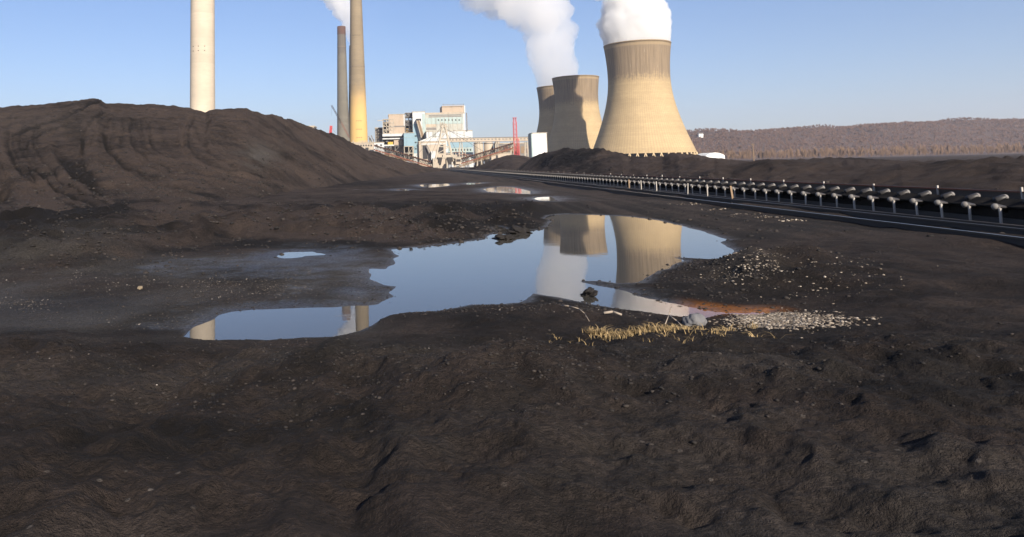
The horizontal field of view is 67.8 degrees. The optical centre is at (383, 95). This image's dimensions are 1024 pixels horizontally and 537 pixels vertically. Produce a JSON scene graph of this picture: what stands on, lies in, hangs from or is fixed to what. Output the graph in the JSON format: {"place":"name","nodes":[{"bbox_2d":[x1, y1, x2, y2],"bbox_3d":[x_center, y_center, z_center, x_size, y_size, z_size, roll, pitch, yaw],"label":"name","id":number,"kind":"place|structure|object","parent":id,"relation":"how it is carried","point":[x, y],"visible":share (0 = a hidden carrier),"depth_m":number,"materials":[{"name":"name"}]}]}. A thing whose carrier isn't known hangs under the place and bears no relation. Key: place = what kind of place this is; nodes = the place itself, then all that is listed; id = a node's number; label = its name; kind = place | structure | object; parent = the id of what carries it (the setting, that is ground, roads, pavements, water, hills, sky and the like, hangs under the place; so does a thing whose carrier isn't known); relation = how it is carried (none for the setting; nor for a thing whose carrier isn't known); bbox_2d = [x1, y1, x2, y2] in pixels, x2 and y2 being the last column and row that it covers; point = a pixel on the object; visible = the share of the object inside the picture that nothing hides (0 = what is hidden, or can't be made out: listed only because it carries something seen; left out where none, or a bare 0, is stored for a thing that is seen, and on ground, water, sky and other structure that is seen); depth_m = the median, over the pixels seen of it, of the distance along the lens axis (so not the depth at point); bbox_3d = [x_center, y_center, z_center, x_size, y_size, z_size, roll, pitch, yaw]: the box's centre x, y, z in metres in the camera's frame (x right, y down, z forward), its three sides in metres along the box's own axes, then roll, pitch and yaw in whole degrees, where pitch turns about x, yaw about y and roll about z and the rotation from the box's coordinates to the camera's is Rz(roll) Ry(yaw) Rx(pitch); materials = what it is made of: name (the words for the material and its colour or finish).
{"place":"outdoors","nodes":[
{"label":"outdoors","id":0,"kind":"place"},
{"bbox_2d":[418,184,448,187],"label":"water","id":1,"kind":"structure","parent":0,"point":[432,185],"depth_m":95.81,"materials":[{"name":"white liquid"}]},
{"bbox_2d":[184,214,770,339],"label":"water","id":2,"kind":"structure","parent":0,"point":[564,255],"depth_m":17.18,"materials":[{"name":"blue liquid"}]},
{"bbox_2d":[492,234,515,239],"bbox_3d":[3.995,4.796,25.149,0.754,0.286,0.734,0,-6,-18],"label":"mud clod","id":3,"kind":"object","parent":2,"relation":"in","point":[504,237],"visible":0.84,"depth_m":24.95,"materials":[{"name":"black soil"}]},
{"bbox_2d":[484,187,531,193],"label":"water","id":4,"kind":"structure","parent":0,"point":[507,190],"depth_m":71.35,"materials":[{"name":"grey liquid"}]},
{"bbox_2d":[0,154,1023,536],"bbox_3d":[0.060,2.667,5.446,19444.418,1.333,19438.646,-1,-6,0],"label":"ground","id":5,"kind":"structure","parent":0,"point":[864,460],"depth_m":6.43,"materials":[{"name":"black soil"}]},
{"bbox_2d":[190,0,214,111],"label":"smokestack","id":6,"kind":"object","parent":5,"relation":"on","point":[202,55],"visible":0.66,"depth_m":658.35,"materials":[{"name":"concrete"}]},
{"bbox_2d":[0,98,447,212],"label":"coal pile","id":7,"kind":"object","parent":5,"relation":"on","point":[143,145],"visible":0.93,"depth_m":80.44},
{"bbox_2d":[0,103,997,210],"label":"coal lumps","id":8,"kind":"object","parent":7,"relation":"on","point":[124,192],"visible":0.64,"depth_m":60.95,"materials":[{"name":"black stone"}]},
{"bbox_2d":[277,252,325,257],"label":"water","id":9,"kind":"structure","parent":5,"relation":"on","point":[293,254],"depth_m":21.85,"materials":[{"name":"blue liquid"}]},
{"bbox_2d":[331,105,349,140],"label":"crane","id":10,"kind":"object","parent":5,"relation":"on","point":[341,123],"visible":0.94,"depth_m":1000.59,"materials":[{"name":"metal"}]},
{"bbox_2d":[337,26,348,140],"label":"smokestack","id":11,"kind":"object","parent":5,"relation":"on","point":[342,101],"visible":0.82,"depth_m":1250.72,"materials":[{"name":"grey concrete"}]},
{"bbox_2d":[349,46,349,135],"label":"smokestack","id":12,"kind":"object","parent":5,"relation":"on","point":[349,90],"visible":0.12,"depth_m":1332.23,"materials":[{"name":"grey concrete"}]},
{"bbox_2d":[350,0,367,142],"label":"smokestack","id":13,"kind":"object","parent":5,"relation":"on","point":[358,122],"visible":0.82,"depth_m":898.82,"materials":[{"name":"beige concrete"}]},
{"bbox_2d":[351,140,373,150],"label":"office block","id":14,"kind":"structure","parent":5,"relation":"on","point":[368,146],"depth_m":838.32,"materials":[{"name":"beige concrete"}]},
{"bbox_2d":[373,142,383,153],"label":"pump house","id":15,"kind":"structure","parent":5,"relation":"on","point":[380,144],"depth_m":808.41,"materials":[{"name":"white"}]},
{"bbox_2d":[375,127,382,141],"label":"coal silo block","id":16,"kind":"structure","parent":5,"relation":"on","point":[378,134],"depth_m":919.25,"materials":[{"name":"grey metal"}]},
{"bbox_2d":[378,113,411,160],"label":"precipitator house","id":17,"kind":"structure","parent":5,"relation":"on","point":[396,124],"depth_m":900.65,"materials":[{"name":"beige"}]},
{"bbox_2d":[382,134,412,158],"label":"service deck","id":18,"kind":"structure","parent":17,"relation":"attached to","point":[398,142],"depth_m":885.77,"materials":[{"name":"white metal"}]},
{"bbox_2d":[403,132,413,159],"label":"blue house","id":19,"kind":"structure","parent":5,"relation":"on","point":[408,140],"depth_m":868.88,"materials":[{"name":"blue metal"}]},
{"bbox_2d":[411,111,425,163],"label":"stair tower","id":20,"kind":"structure","parent":5,"relation":"on","point":[418,125],"depth_m":887.64,"materials":[{"name":"white"}]},
{"bbox_2d":[0,225,855,384],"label":"pebbles","id":21,"kind":"object","parent":5,"relation":"on","point":[236,295],"visible":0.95,"depth_m":15.04,"materials":[{"name":"grey stone"}]},
{"bbox_2d":[417,138,445,167],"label":"crusher house","id":22,"kind":"structure","parent":5,"relation":"on","point":[425,152],"depth_m":747.84,"materials":[{"name":"beige concrete"}]},
{"bbox_2d":[423,145,427,158],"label":"doorway","id":23,"kind":"structure","parent":22,"relation":"in","point":[425,153],"depth_m":747.44,"materials":[{"name":"grey"}]},
{"bbox_2d":[438,145,443,152],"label":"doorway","id":24,"kind":"structure","parent":22,"relation":"in","point":[440,148],"depth_m":747.81,"materials":[{"name":"grey"}]},
{"bbox_2d":[374,122,513,167],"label":"stacker","id":25,"kind":"object","parent":5,"relation":"on","point":[449,159],"visible":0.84,"depth_m":446.95,"materials":[{"name":"beige paint"}]},
{"bbox_2d":[425,104,464,130],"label":"boiler house","id":26,"kind":"structure","parent":5,"relation":"on","point":[453,117],"depth_m":900.99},
{"bbox_2d":[425,113,473,167],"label":"turbine hall","id":27,"kind":"structure","parent":5,"relation":"on","point":[467,146],"depth_m":858.40,"materials":[{"name":"white"}]},
{"bbox_2d":[452,149,470,164],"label":"transformer yard","id":28,"kind":"structure","parent":5,"relation":"on","point":[463,155],"depth_m":726.86,"materials":[{"name":"beige paint"}]},
{"bbox_2d":[474,142,483,166],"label":"silo","id":29,"kind":"object","parent":5,"relation":"on","point":[475,150],"visible":0.4,"depth_m":873.46,"materials":[{"name":"beige concrete"}]},
{"bbox_2d":[447,137,528,166],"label":"conveyor gallery","id":30,"kind":"object","parent":5,"relation":"on","point":[489,139],"visible":0.59,"depth_m":826.74,"materials":[{"name":"beige metal"}]},
{"bbox_2d":[484,142,493,162],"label":"silo","id":31,"kind":"object","parent":5,"relation":"on","point":[488,145],"visible":0.56,"depth_m":873.28,"materials":[{"name":"beige concrete"}]},
{"bbox_2d":[469,155,530,169],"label":"coal pile","id":32,"kind":"object","parent":5,"relation":"on","point":[511,162],"visible":0.59,"depth_m":269.77,"materials":[{"name":"black stone"}]},
{"bbox_2d":[489,152,511,160],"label":"wall block","id":33,"kind":"structure","parent":5,"relation":"on","point":[500,155],"depth_m":697.56,"materials":[{"name":"beige concrete"}]},
{"bbox_2d":[494,142,528,156],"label":"transfer shed","id":34,"kind":"structure","parent":5,"relation":"on","point":[521,145],"depth_m":857.63,"materials":[{"name":"grey metal"}]},
{"bbox_2d":[0,189,1023,457],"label":"coal lumps","id":35,"kind":"object","parent":5,"relation":"on","point":[358,239],"visible":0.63,"depth_m":13.31,"materials":[{"name":"black stone"}]},
{"bbox_2d":[513,117,519,154],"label":"lattice tower","id":36,"kind":"structure","parent":5,"relation":"on","point":[515,144],"depth_m":558.81,"materials":[{"name":"red metal"}]},
{"bbox_2d":[507,226,531,233],"bbox_3d":[4.958,4.966,27.000,1.033,0.375,0.941,5,5,33],"label":"mud clod","id":37,"kind":"object","parent":5,"relation":"on","point":[517,230],"visible":0.77,"depth_m":26.92,"materials":[{"name":"black soil"}]},
{"bbox_2d":[528,132,547,157],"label":"white tower house","id":38,"kind":"structure","parent":5,"relation":"on","point":[537,143],"depth_m":638.85,"materials":[{"name":"beige paint"}]},
{"bbox_2d":[536,85,554,143],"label":"cooling tower","id":39,"kind":"structure","parent":5,"relation":"on","point":[546,99],"depth_m":1263.41,"materials":[{"name":"concrete"}]},
{"bbox_2d":[547,75,601,151],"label":"cooling tower","id":40,"kind":"structure","parent":5,"relation":"on","point":[577,122],"depth_m":1152.01,"materials":[{"name":"concrete"}]},
{"bbox_2d":[580,287,597,296],"bbox_3d":[3.890,3.729,14.091,0.357,0.206,0.337,-5,-7,36],"label":"mud clod","id":41,"kind":"object","parent":5,"relation":"on","point":[590,291],"visible":0.94,"depth_m":14.01,"materials":[{"name":"black soil"}]},
{"bbox_2d":[603,311,621,315],"bbox_3d":[3.525,3.358,11.513,0.276,0.063,0.084,-3,-6,15],"label":"twig","id":42,"kind":"object","parent":5,"relation":"on","point":[607,312],"visible":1,"depth_m":11.51,"materials":[{"name":"beige wood"}]},
{"bbox_2d":[593,39,697,156],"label":"cooling tower","id":43,"kind":"structure","parent":5,"relation":"on","point":[641,117],"depth_m":928.29,"materials":[{"name":"concrete"}]},
{"bbox_2d":[682,313,706,325],"bbox_3d":[4.550,3.318,10.928,0.345,0.242,0.298,-11,-12,7],"label":"boulder","id":44,"kind":"object","parent":5,"relation":"on","point":[696,319],"visible":0.73,"depth_m":10.85,"materials":[{"name":"grey stone"}]},
{"bbox_2d":[698,153,724,158],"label":"white shed","id":45,"kind":"structure","parent":5,"relation":"on","point":[715,155],"depth_m":796.61,"materials":[{"name":"white metal"}]},
{"bbox_2d":[445,168,1023,228],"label":"belt conveyor","id":46,"kind":"object","parent":5,"relation":"on","point":[1004,208],"visible":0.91,"depth_m":33.16,"materials":[{"name":"metal"}]},
{"bbox_2d":[677,203,806,221],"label":"ballast","id":47,"kind":"structure","parent":5,"relation":"on","point":[756,217],"depth_m":29.48,"materials":[{"name":"gravel"}]},
{"bbox_2d":[517,147,1023,190],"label":"coal pile","id":48,"kind":"object","parent":5,"relation":"on","point":[993,173],"visible":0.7,"depth_m":59.55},
{"bbox_2d":[684,246,904,337],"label":"gravel","id":49,"kind":"structure","parent":5,"relation":"on","point":[770,319],"depth_m":11.00,"materials":[{"name":"beige gravel"}]},
{"bbox_2d":[698,141,1023,159],"bbox_3d":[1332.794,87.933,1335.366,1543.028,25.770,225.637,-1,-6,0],"label":"treeline","id":50,"kind":"object","parent":5,"relation":"on","point":[999,148],"visible":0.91,"depth_m":1294.32,"materials":[{"name":"brown plant"}]},
{"bbox_2d":[0,0,1023,164],"label":"sky","id":51,"kind":"structure","parent":0,"point":[739,65],"materials":[{"name":"blue"}]},
{"bbox_2d":[532,197,554,200],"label":"water","id":52,"kind":"structure","parent":0,"point":[545,198],"depth_m":53.13,"materials":[{"name":"white liquid"}]},
{"bbox_2d":[549,321,787,345],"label":"dry grass","id":53,"kind":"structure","parent":0,"point":[610,333],"depth_m":9.98,"materials":[{"name":"beige plant"}]},
{"bbox_2d":[473,120,1023,161],"bbox_3d":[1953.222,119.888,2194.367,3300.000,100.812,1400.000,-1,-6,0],"label":"hills","id":54,"kind":"structure","parent":0,"point":[918,133],"depth_m":1855.50,"materials":[{"name":"brown plant"}]},
{"bbox_2d":[665,117,1023,158],"bbox_3d":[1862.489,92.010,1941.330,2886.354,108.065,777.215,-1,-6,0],"label":"forest","id":55,"kind":"object","parent":54,"relation":"on","point":[785,135],"visible":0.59,"depth_m":1881.79,"materials":[{"name":"brown plant"}]},
{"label":"track bed","id":56,"kind":"structure","parent":0,"visible":0},
{"bbox_2d":[445,169,1023,234],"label":"track rail","id":57,"kind":"object","parent":56,"relation":"on","point":[944,223],"visible":0.54,"depth_m":27.86,"materials":[{"name":"metal"}]},
{"bbox_2d":[448,170,1023,245],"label":"track rail","id":58,"kind":"object","parent":56,"relation":"on","point":[998,237],"visible":0.64,"depth_m":27.59,"materials":[{"name":"metal"}]}
]}

